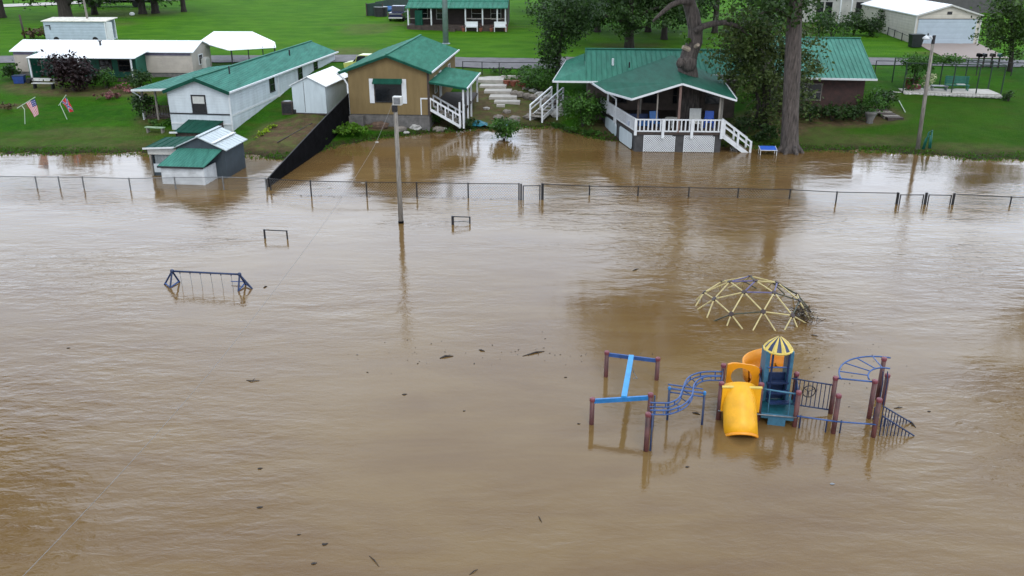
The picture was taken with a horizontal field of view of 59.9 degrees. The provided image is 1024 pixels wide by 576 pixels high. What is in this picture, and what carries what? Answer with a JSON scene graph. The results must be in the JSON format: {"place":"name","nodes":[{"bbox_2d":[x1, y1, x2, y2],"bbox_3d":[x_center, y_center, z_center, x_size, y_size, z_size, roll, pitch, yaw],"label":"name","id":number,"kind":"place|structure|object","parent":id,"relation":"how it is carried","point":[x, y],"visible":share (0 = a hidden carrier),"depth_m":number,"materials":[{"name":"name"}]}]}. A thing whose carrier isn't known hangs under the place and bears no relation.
{"place":"outdoors","nodes":[
{"label":"outdoors","id":0,"kind":"place"},
{"bbox_2d":[3,1,81,6],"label":"road","id":1,"kind":"structure","parent":0,"point":[27,4],"depth_m":135.41,"materials":[{"name":"grey asphalt"}]},
{"bbox_2d":[169,119,223,137],"bbox_3d":[-22.792,-11.509,65.224,2.796,1.580,4.791,2,22,5],"label":"lean to roof","id":2,"kind":"object","parent":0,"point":[188,127],"visible":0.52,"depth_m":64.01,"materials":[{"name":"green metal"}]},
{"bbox_2d":[0,125,1023,575],"bbox_3d":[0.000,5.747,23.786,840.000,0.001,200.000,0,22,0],"label":"flood water","id":3,"kind":"structure","parent":0,"point":[304,421],"depth_m":31.61,"materials":[{"name":"brown liquid"}]},
{"bbox_2d":[0,176,266,190],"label":"chain link fence","id":4,"kind":"object","parent":3,"relation":"in","point":[175,183],"visible":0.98,"depth_m":53.07,"materials":[{"name":"metal"}]},
{"bbox_2d":[164,269,252,290],"bbox_3d":[-13.165,-0.152,38.446,4.705,1.323,1.360,2,22,6],"label":"swing set","id":5,"kind":"object","parent":3,"relation":"in","point":[244,281],"visible":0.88,"depth_m":38.22,"materials":[{"name":"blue metal"}]},
{"bbox_2d":[269,178,519,199],"bbox_3d":[-7.047,-5.308,51.708,15.018,2.000,0.881,3,22,7],"label":"chain link fence","id":6,"kind":"object","parent":3,"relation":"in","point":[416,191],"visible":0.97,"depth_m":51.53,"materials":[{"name":"metal"}]},
{"bbox_2d":[392,96,403,223],"bbox_3d":[-5.788,-5.960,45.952,0.541,7.851,0.372,3,22,7],"label":"utility pole","id":7,"kind":"object","parent":3,"relation":"in","point":[398,100],"visible":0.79,"depth_m":45.59,"materials":[{"name":"grey wood"}]},
{"bbox_2d":[23,100,393,575],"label":"service wire","id":8,"kind":"object","parent":7,"relation":"attached to","point":[192,392],"visible":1,"depth_m":19.08,"materials":[{"name":"grey metal"}]},
{"bbox_2d":[487,114,526,139],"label":"round bush","id":9,"kind":"object","parent":3,"relation":"on","point":[501,127],"visible":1,"depth_m":65.46,"materials":[{"name":"green plant"}]},
{"bbox_2d":[3,125,1018,406],"bbox_3d":[2.002,-4.710,49.910,75.900,0.189,45.940,0,22,0],"label":"flotsam","id":10,"kind":"object","parent":3,"relation":"on","point":[437,197],"visible":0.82,"depth_m":60.72,"materials":[{"name":"brown wood"}]},
{"bbox_2d":[543,183,897,203],"bbox_3d":[11.808,-5.110,51.276,20.101,1.950,1.118,1,22,2],"label":"chain link fence","id":11,"kind":"object","parent":3,"relation":"in","point":[689,190],"visible":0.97,"depth_m":51.34,"materials":[{"name":"metal"}]},
{"bbox_2d":[520,183,542,199],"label":"chain link gate","id":12,"kind":"structure","parent":11,"relation":"attached to","point":[540,188],"depth_m":50.93,"materials":[{"name":"metal"}]},
{"bbox_2d":[896,192,926,204],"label":"chain link gate","id":13,"kind":"structure","parent":11,"relation":"attached to","point":[923,198],"depth_m":50.12,"materials":[{"name":"metal"}]},
{"bbox_2d":[589,336,914,451],"bbox_3d":[7.414,3.253,28.126,10.063,3.443,4.922,0,22,0],"label":"play structure","id":14,"kind":"object","parent":3,"relation":"in","point":[762,391],"visible":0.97,"depth_m":27.63,"materials":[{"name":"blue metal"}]},
{"bbox_2d":[695,275,810,330],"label":"climbing dome","id":15,"kind":"structure","parent":3,"relation":"in","point":[774,292],"depth_m":35.43,"materials":[{"name":"beige metal"}]},
{"bbox_2d":[788,302,824,324],"bbox_3d":[11.608,0.959,35.200,1.223,0.706,2.155,0,22,0],"label":"driftwood brush","id":16,"kind":"object","parent":15,"relation":"on","point":[802,317],"visible":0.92,"depth_m":35.13,"materials":[{"name":"brown wood"}]},
{"bbox_2d":[953,193,1023,203],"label":"chain link fence","id":17,"kind":"object","parent":3,"relation":"in","point":[988,198],"visible":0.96,"depth_m":50.13,"materials":[{"name":"metal"}]},
{"bbox_2d":[0,0,1023,160],"bbox_3d":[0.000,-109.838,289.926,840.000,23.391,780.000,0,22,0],"label":"ground","id":18,"kind":"structure","parent":0,"point":[980,126],"depth_m":76.29,"materials":[{"name":"green plant"}]},
{"bbox_2d":[0,60,21,79],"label":"round bush","id":19,"kind":"object","parent":18,"relation":"on","point":[10,72],"visible":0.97,"depth_m":78.47,"materials":[{"name":"green plant"}]},
{"bbox_2d":[11,74,25,83],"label":"storage bin","id":20,"kind":"object","parent":18,"relation":"on","point":[19,79],"visible":1,"depth_m":77.64,"materials":[{"name":"blue plastic"}]},
{"bbox_2d":[18,97,38,121],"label":"national flag","id":21,"kind":"object","parent":18,"relation":"on","point":[32,106],"visible":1,"depth_m":67.12,"materials":[{"name":"multicoloured fabric"}]},
{"bbox_2d":[21,26,44,38],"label":"brush pile","id":22,"kind":"object","parent":18,"relation":"on","point":[35,31],"visible":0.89,"depth_m":100.89,"materials":[{"name":"brown wood"}]},
{"bbox_2d":[31,78,54,88],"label":"garden bench","id":23,"kind":"object","parent":18,"relation":"on","point":[41,79],"visible":0.91,"depth_m":76.22,"materials":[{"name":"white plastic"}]},
{"bbox_2d":[12,0,108,16],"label":"shade tree","id":24,"kind":"object","parent":18,"relation":"on","point":[64,8],"visible":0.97,"depth_m":116.60,"materials":[{"name":"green plant"}]},
{"bbox_2d":[34,49,105,91],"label":"purple bush","id":25,"kind":"object","parent":18,"relation":"on","point":[73,71],"visible":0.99,"depth_m":74.35,"materials":[{"name":"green plant"}]},
{"bbox_2d":[41,17,117,39],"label":"storage trailer","id":26,"kind":"object","parent":18,"relation":"on","point":[79,28],"visible":0.85,"depth_m":98.51,"materials":[{"name":"white paint"}]},
{"bbox_2d":[72,0,126,14],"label":"shade tree","id":27,"kind":"object","parent":18,"relation":"on","point":[93,6],"visible":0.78,"depth_m":121.54,"materials":[{"name":"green plant"}]},
{"bbox_2d":[86,67,124,87],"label":"round bush","id":28,"kind":"object","parent":18,"relation":"on","point":[108,79],"visible":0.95,"depth_m":75.89,"materials":[{"name":"green plant"}]},
{"bbox_2d":[93,89,120,98],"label":"flower clump","id":29,"kind":"object","parent":18,"relation":"on","point":[108,95],"visible":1,"depth_m":73.28,"materials":[{"name":"pink plant"}]},
{"bbox_2d":[9,39,212,81],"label":"mobile home","id":30,"kind":"object","parent":18,"relation":"on","point":[164,58],"visible":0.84,"depth_m":79.49,"materials":[{"name":"beige metal"}]},
{"bbox_2d":[99,60,112,71],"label":"window","id":31,"kind":"structure","parent":30,"relation":"in","point":[102,63],"depth_m":79.48,"materials":[{"name":"black glass"}]},
{"bbox_2d":[117,60,130,71],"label":"window","id":32,"kind":"structure","parent":30,"relation":"in","point":[123,65],"depth_m":79.42,"materials":[{"name":"black glass"}]},
{"bbox_2d":[78,0,149,6],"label":"flatbed trailer","id":33,"kind":"object","parent":18,"relation":"on","point":[134,3],"visible":0.32,"depth_m":132.00,"materials":[{"name":"metal"}]},
{"bbox_2d":[123,68,154,88],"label":"round bush","id":34,"kind":"object","parent":18,"relation":"on","point":[144,76],"visible":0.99,"depth_m":75.87,"materials":[{"name":"green plant"}]},
{"bbox_2d":[107,0,174,13],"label":"shade tree","id":35,"kind":"object","parent":18,"relation":"on","point":[141,7],"visible":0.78,"depth_m":123.66,"materials":[{"name":"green plant"}]},
{"bbox_2d":[127,92,161,119],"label":"round bush","id":36,"kind":"object","parent":18,"relation":"on","point":[138,104],"visible":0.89,"depth_m":68.12,"materials":[{"name":"green plant"}]},
{"bbox_2d":[148,118,170,126],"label":"weed patch","id":37,"kind":"object","parent":18,"relation":"on","point":[155,122],"visible":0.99,"depth_m":67.01,"materials":[{"name":"green plant"}]},
{"bbox_2d":[145,0,179,13],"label":"shade tree","id":38,"kind":"object","parent":18,"relation":"on","point":[155,6],"visible":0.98,"depth_m":124.42,"materials":[{"name":"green plant"}]},
{"bbox_2d":[142,136,194,175],"bbox_3d":[-21.814,-8.181,56.958,2.201,2.679,2.791,3,22,7],"label":"shed","id":39,"kind":"object","parent":18,"relation":"on","point":[160,151],"visible":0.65,"depth_m":56.00,"materials":[{"name":"green metal"}]},
{"bbox_2d":[157,126,247,184],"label":"grey shed","id":40,"kind":"structure","parent":18,"relation":"on","point":[217,151],"depth_m":54.99,"materials":[{"name":"metal"}]},
{"bbox_2d":[131,40,338,131],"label":"mobile home","id":41,"kind":"object","parent":18,"relation":"on","point":[232,97],"visible":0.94,"depth_m":68.35,"materials":[{"name":"white metal"}]},
{"bbox_2d":[190,95,206,113],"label":"window","id":42,"kind":"structure","parent":41,"relation":"in","point":[198,102],"depth_m":65.34,"materials":[{"name":"glass"}]},
{"bbox_2d":[202,31,275,63],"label":"carport","id":43,"kind":"object","parent":18,"relation":"on","point":[235,40],"visible":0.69,"depth_m":83.50,"materials":[{"name":"metal"}]},
{"bbox_2d":[281,100,293,114],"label":"air conditioner","id":44,"kind":"object","parent":18,"relation":"on","point":[287,107],"visible":0.99,"depth_m":69.15,"materials":[{"name":"grey metal"}]},
{"bbox_2d":[266,93,349,186],"bbox_3d":[-13.690,-10.312,61.131,0.125,3.469,17.150,3,22,7],"label":"barrier fence","id":45,"kind":"object","parent":18,"relation":"on","point":[312,143],"visible":0.75,"depth_m":61.56,"materials":[{"name":"black fabric"}]},
{"bbox_2d":[289,66,348,114],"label":"garden shed","id":46,"kind":"structure","parent":18,"relation":"on","point":[323,92],"depth_m":69.04,"materials":[{"name":"white metal"}]},
{"bbox_2d":[332,121,372,135],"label":"weed patch","id":47,"kind":"object","parent":18,"relation":"on","point":[353,127],"visible":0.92,"depth_m":65.76,"materials":[{"name":"green plant"}]},
{"bbox_2d":[343,53,371,67],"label":"parked car","id":48,"kind":"object","parent":18,"relation":"on","point":[358,58],"visible":0.21,"depth_m":81.42,"materials":[{"name":"yellow paint"}]},
{"bbox_2d":[369,121,388,129],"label":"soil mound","id":49,"kind":"object","parent":18,"relation":"on","point":[378,125],"visible":0.84,"depth_m":68.36,"materials":[{"name":"brown soil"}]},
{"bbox_2d":[374,6,387,16],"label":"metal tank","id":50,"kind":"object","parent":18,"relation":"on","point":[380,11],"visible":0.97,"depth_m":120.63,"materials":[{"name":"metal"}]},
{"bbox_2d":[366,0,408,15],"bbox_3d":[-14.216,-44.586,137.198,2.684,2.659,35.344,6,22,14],"label":"carport","id":51,"kind":"object","parent":18,"relation":"on","point":[369,9],"visible":0.38,"depth_m":125.02,"materials":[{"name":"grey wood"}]},
{"bbox_2d":[388,5,409,20],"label":"pickup truck","id":52,"kind":"object","parent":18,"relation":"on","point":[398,12],"visible":0.83,"depth_m":116.56,"materials":[{"name":"blue paint"}]},
{"bbox_2d":[336,34,480,130],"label":"tan house","id":53,"kind":"structure","parent":18,"relation":"on","point":[420,74],"depth_m":68.50,"materials":[{"name":"beige wood"}]},
{"bbox_2d":[372,78,401,102],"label":"window","id":54,"kind":"structure","parent":53,"relation":"in","point":[385,89],"depth_m":68.00,"materials":[{"name":"glass"}]},
{"bbox_2d":[442,0,449,43],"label":"steel pole","id":55,"kind":"object","parent":18,"relation":"on","point":[445,21],"visible":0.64,"depth_m":97.95,"materials":[{"name":"grey metal"}]},
{"bbox_2d":[405,0,509,31],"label":"porch house","id":56,"kind":"structure","parent":18,"relation":"on","point":[427,14],"depth_m":110.22,"materials":[{"name":"green metal"}]},
{"bbox_2d":[471,8,481,19],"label":"window","id":57,"kind":"structure","parent":56,"relation":"in","point":[475,13],"depth_m":110.93,"materials":[{"name":"black glass"}]},
{"bbox_2d":[478,76,503,83],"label":"stepping slab","id":58,"kind":"structure","parent":18,"relation":"on","point":[494,79],"depth_m":81.64,"materials":[{"name":"concrete"}]},
{"bbox_2d":[479,84,506,88],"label":"stepping slab","id":59,"kind":"structure","parent":18,"relation":"on","point":[502,86],"depth_m":79.87,"materials":[{"name":"concrete"}]},
{"bbox_2d":[484,88,511,93],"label":"stepping slab","id":60,"kind":"structure","parent":18,"relation":"on","point":[498,91],"depth_m":78.40,"materials":[{"name":"concrete"}]},
{"bbox_2d":[462,61,538,75],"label":"pipe gate","id":61,"kind":"structure","parent":18,"relation":"on","point":[495,62],"depth_m":83.51,"materials":[{"name":"metal"}]},
{"bbox_2d":[489,94,516,99],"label":"stepping slab","id":62,"kind":"structure","parent":18,"relation":"on","point":[503,96],"depth_m":76.84,"materials":[{"name":"concrete"}]},
{"bbox_2d":[494,100,519,104],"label":"stepping slab","id":63,"kind":"structure","parent":18,"relation":"on","point":[516,102],"depth_m":75.62,"materials":[{"name":"concrete"}]},
{"bbox_2d":[501,64,546,78],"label":"round bush","id":64,"kind":"object","parent":18,"relation":"on","point":[519,72],"visible":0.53,"depth_m":82.39,"materials":[{"name":"green plant"}]},
{"bbox_2d":[510,90,551,105],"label":"stone wall","id":65,"kind":"structure","parent":18,"relation":"on","point":[529,96],"depth_m":76.87,"materials":[{"name":"beige stone"}]},
{"bbox_2d":[517,62,558,92],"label":"round bush","id":66,"kind":"object","parent":18,"relation":"on","point":[544,80],"visible":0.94,"depth_m":78.61,"materials":[{"name":"green plant"}]},
{"bbox_2d":[527,0,613,75],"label":"willow tree","id":67,"kind":"object","parent":18,"relation":"on","point":[575,20],"visible":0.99,"depth_m":79.75,"materials":[{"name":"green plant"}]},
{"bbox_2d":[555,89,610,127],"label":"round bush","id":68,"kind":"object","parent":18,"relation":"on","point":[592,106],"visible":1,"depth_m":68.31,"materials":[{"name":"green plant"}]},
{"bbox_2d":[519,0,720,47],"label":"shade tree","id":69,"kind":"object","parent":18,"relation":"on","point":[627,18],"visible":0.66,"depth_m":92.89,"materials":[{"name":"green plant"}]},
{"bbox_2d":[529,48,751,152],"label":"deck house","id":70,"kind":"structure","parent":18,"relation":"on","point":[629,81],"depth_m":67.30,"materials":[{"name":"green metal"}]},
{"bbox_2d":[629,113,647,125],"bbox_3d":[9.047,-12.054,63.654,1.500,0.750,0.770,-2,22,-5],"label":"deck sofa","id":71,"kind":"object","parent":70,"relation":"on","point":[643,116],"visible":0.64,"depth_m":63.80,"materials":[{"name":"blue fabric"}]},
{"bbox_2d":[642,93,656,103],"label":"window","id":72,"kind":"structure","parent":70,"relation":"in","point":[651,99],"depth_m":69.57,"materials":[{"name":"black glass"}]},
{"bbox_2d":[649,111,659,128],"bbox_3d":[10.139,-11.942,63.099,0.720,1.150,0.730,-4,22,-9],"label":"deck chair","id":73,"kind":"object","parent":70,"relation":"on","point":[652,114],"visible":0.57,"depth_m":63.21,"materials":[{"name":"blue plastic"}]},
{"bbox_2d":[688,108,701,128],"bbox_3d":[13.006,-11.998,62.970,0.900,1.350,0.730,2,22,5],"label":"deck chair","id":74,"kind":"object","parent":70,"relation":"on","point":[695,113],"visible":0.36,"depth_m":63.09,"materials":[{"name":"white plastic"}]},
{"bbox_2d":[704,92,719,104],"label":"window","id":75,"kind":"structure","parent":70,"relation":"in","point":[709,99],"depth_m":69.25,"materials":[{"name":"black glass"}]},
{"bbox_2d":[612,0,711,32],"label":"shade tree","id":76,"kind":"object","parent":18,"relation":"on","point":[647,29],"visible":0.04,"depth_m":104.79,"materials":[{"name":"green plant"}]},
{"bbox_2d":[652,0,747,121],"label":"oak tree","id":77,"kind":"object","parent":18,"relation":"on","point":[686,63],"visible":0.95,"depth_m":63.82,"materials":[{"name":"grey plant"}]},
{"bbox_2d":[697,0,730,33],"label":"shade tree","id":78,"kind":"object","parent":18,"relation":"on","point":[714,30],"visible":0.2,"depth_m":104.91,"materials":[{"name":"green plant"}]},
{"bbox_2d":[729,111,762,133],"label":"round bush","id":79,"kind":"object","parent":18,"relation":"on","point":[744,122],"visible":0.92,"depth_m":65.98,"materials":[{"name":"green plant"}]},
{"bbox_2d":[749,123,780,140],"bbox_3d":[18.777,-11.243,64.794,2.266,1.268,2.206,20,29,40],"label":"round bush","id":80,"kind":"object","parent":18,"relation":"on","point":[768,129],"visible":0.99,"depth_m":64.75,"materials":[{"name":"green plant"}]},
{"bbox_2d":[699,1,834,129],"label":"magnolia tree","id":81,"kind":"object","parent":18,"relation":"on","point":[754,58],"visible":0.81,"depth_m":64.76,"materials":[{"name":"green plant"}]},
{"bbox_2d":[719,0,836,154],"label":"shade tree","id":82,"kind":"object","parent":18,"relation":"on","point":[792,11],"visible":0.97,"depth_m":59.68,"materials":[{"name":"grey plant"}]},
{"bbox_2d":[799,100,827,122],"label":"round bush","id":83,"kind":"object","parent":18,"relation":"on","point":[813,112],"visible":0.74,"depth_m":67.94,"materials":[{"name":"green plant"}]},
{"bbox_2d":[756,36,877,112],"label":"brick house","id":84,"kind":"structure","parent":18,"relation":"on","point":[848,76],"depth_m":69.83,"materials":[{"name":"green metal"}]},
{"bbox_2d":[806,83,822,100],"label":"window","id":85,"kind":"structure","parent":84,"relation":"in","point":[816,86],"depth_m":69.62,"materials":[{"name":"grey glass"}]},
{"bbox_2d":[805,6,834,32],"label":"round bush","id":86,"kind":"object","parent":18,"relation":"on","point":[814,18],"visible":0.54,"depth_m":104.57,"materials":[{"name":"green plant"}]},
{"bbox_2d":[784,0,870,23],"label":"pale house","id":87,"kind":"structure","parent":18,"relation":"on","point":[841,6],"depth_m":114.31,"materials":[{"name":"white"}]},
{"bbox_2d":[820,101,850,120],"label":"round bush","id":88,"kind":"object","parent":18,"relation":"on","point":[836,113],"visible":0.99,"depth_m":67.95,"materials":[{"name":"green plant"}]},
{"bbox_2d":[814,10,857,36],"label":"round bush","id":89,"kind":"object","parent":18,"relation":"on","point":[827,25],"visible":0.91,"depth_m":100.29,"materials":[{"name":"green plant"}]},
{"bbox_2d":[836,5,871,34],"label":"round bush","id":90,"kind":"object","parent":18,"relation":"on","point":[854,16],"visible":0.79,"depth_m":102.61,"materials":[{"name":"green plant"}]},
{"bbox_2d":[840,102,871,120],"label":"round bush","id":91,"kind":"object","parent":18,"relation":"on","point":[853,112],"visible":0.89,"depth_m":68.16,"materials":[{"name":"green plant"}]},
{"bbox_2d":[865,108,876,123],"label":"stone urn","id":92,"kind":"object","parent":18,"relation":"on","point":[870,115],"visible":1,"depth_m":67.76,"materials":[{"name":"stone"}]},
{"bbox_2d":[851,86,893,115],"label":"round bush","id":93,"kind":"object","parent":18,"relation":"on","point":[877,100],"visible":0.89,"depth_m":68.67,"materials":[{"name":"green plant"}]},
{"bbox_2d":[859,15,888,37],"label":"round bush","id":94,"kind":"object","parent":18,"relation":"on","point":[871,29],"visible":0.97,"depth_m":101.97,"materials":[{"name":"green plant"}]},
{"bbox_2d":[871,109,903,120],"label":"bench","id":95,"kind":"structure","parent":18,"relation":"on","point":[887,115],"depth_m":68.77,"materials":[{"name":"grey wood"}]},
{"bbox_2d":[874,88,900,108],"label":"round bush","id":96,"kind":"object","parent":18,"relation":"on","point":[889,95],"visible":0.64,"depth_m":70.01,"materials":[{"name":"green plant"}]},
{"bbox_2d":[908,34,924,46],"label":"wheelie bin","id":97,"kind":"object","parent":18,"relation":"on","point":[915,40],"visible":1,"depth_m":94.10,"materials":[{"name":"black plastic"}]},
{"bbox_2d":[861,0,983,43],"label":"garage","id":98,"kind":"structure","parent":18,"relation":"on","point":[946,23],"depth_m":96.87,"materials":[{"name":"beige metal"}]},
{"bbox_2d":[917,19,976,43],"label":"door","id":99,"kind":"structure","parent":98,"relation":"in","point":[945,30],"depth_m":96.55,"materials":[{"name":"white metal"}]},
{"bbox_2d":[915,33,935,149],"bbox_3d":[28.255,-13.235,61.372,1.096,8.432,0.480,0,22,0],"label":"street lamp","id":100,"kind":"object","parent":18,"relation":"on","point":[922,114],"visible":0.94,"depth_m":61.19,"materials":[{"name":"grey wood"}]},
{"bbox_2d":[889,88,1002,98],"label":"patio slab","id":101,"kind":"structure","parent":18,"relation":"on","point":[980,93],"depth_m":73.79,"materials":[{"name":"concrete"}]},
{"bbox_2d":[891,57,1006,93],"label":"pergola","id":102,"kind":"object","parent":101,"relation":"on","point":[967,64],"visible":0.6,"depth_m":73.52,"materials":[{"name":"black metal"}]},
{"bbox_2d":[894,51,972,90],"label":"climbing vine","id":103,"kind":"object","parent":102,"relation":"attached to","point":[916,68],"visible":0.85,"depth_m":74.47,"materials":[{"name":"green plant"}]},
{"bbox_2d":[944,76,969,90],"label":"garden bench","id":104,"kind":"object","parent":101,"relation":"on","point":[961,80],"visible":1,"depth_m":74.73,"materials":[{"name":"green plastic"}]},
{"bbox_2d":[927,0,1022,12],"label":"grey house","id":105,"kind":"structure","parent":18,"relation":"on","point":[967,4],"depth_m":124.64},
{"bbox_2d":[968,0,1023,71],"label":"shade tree","id":106,"kind":"object","parent":18,"relation":"on","point":[1014,26],"visible":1,"depth_m":79.32,"materials":[{"name":"green plant"}]},
{"bbox_2d":[0,55,1023,68],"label":"road","id":107,"kind":"structure","parent":0,"point":[482,63],"depth_m":87.40,"materials":[{"name":"grey asphalt"}]},
{"bbox_2d":[922,43,1008,57],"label":"driveway","id":108,"kind":"structure","parent":0,"point":[970,50],"depth_m":92.98,"materials":[{"name":"concrete"}]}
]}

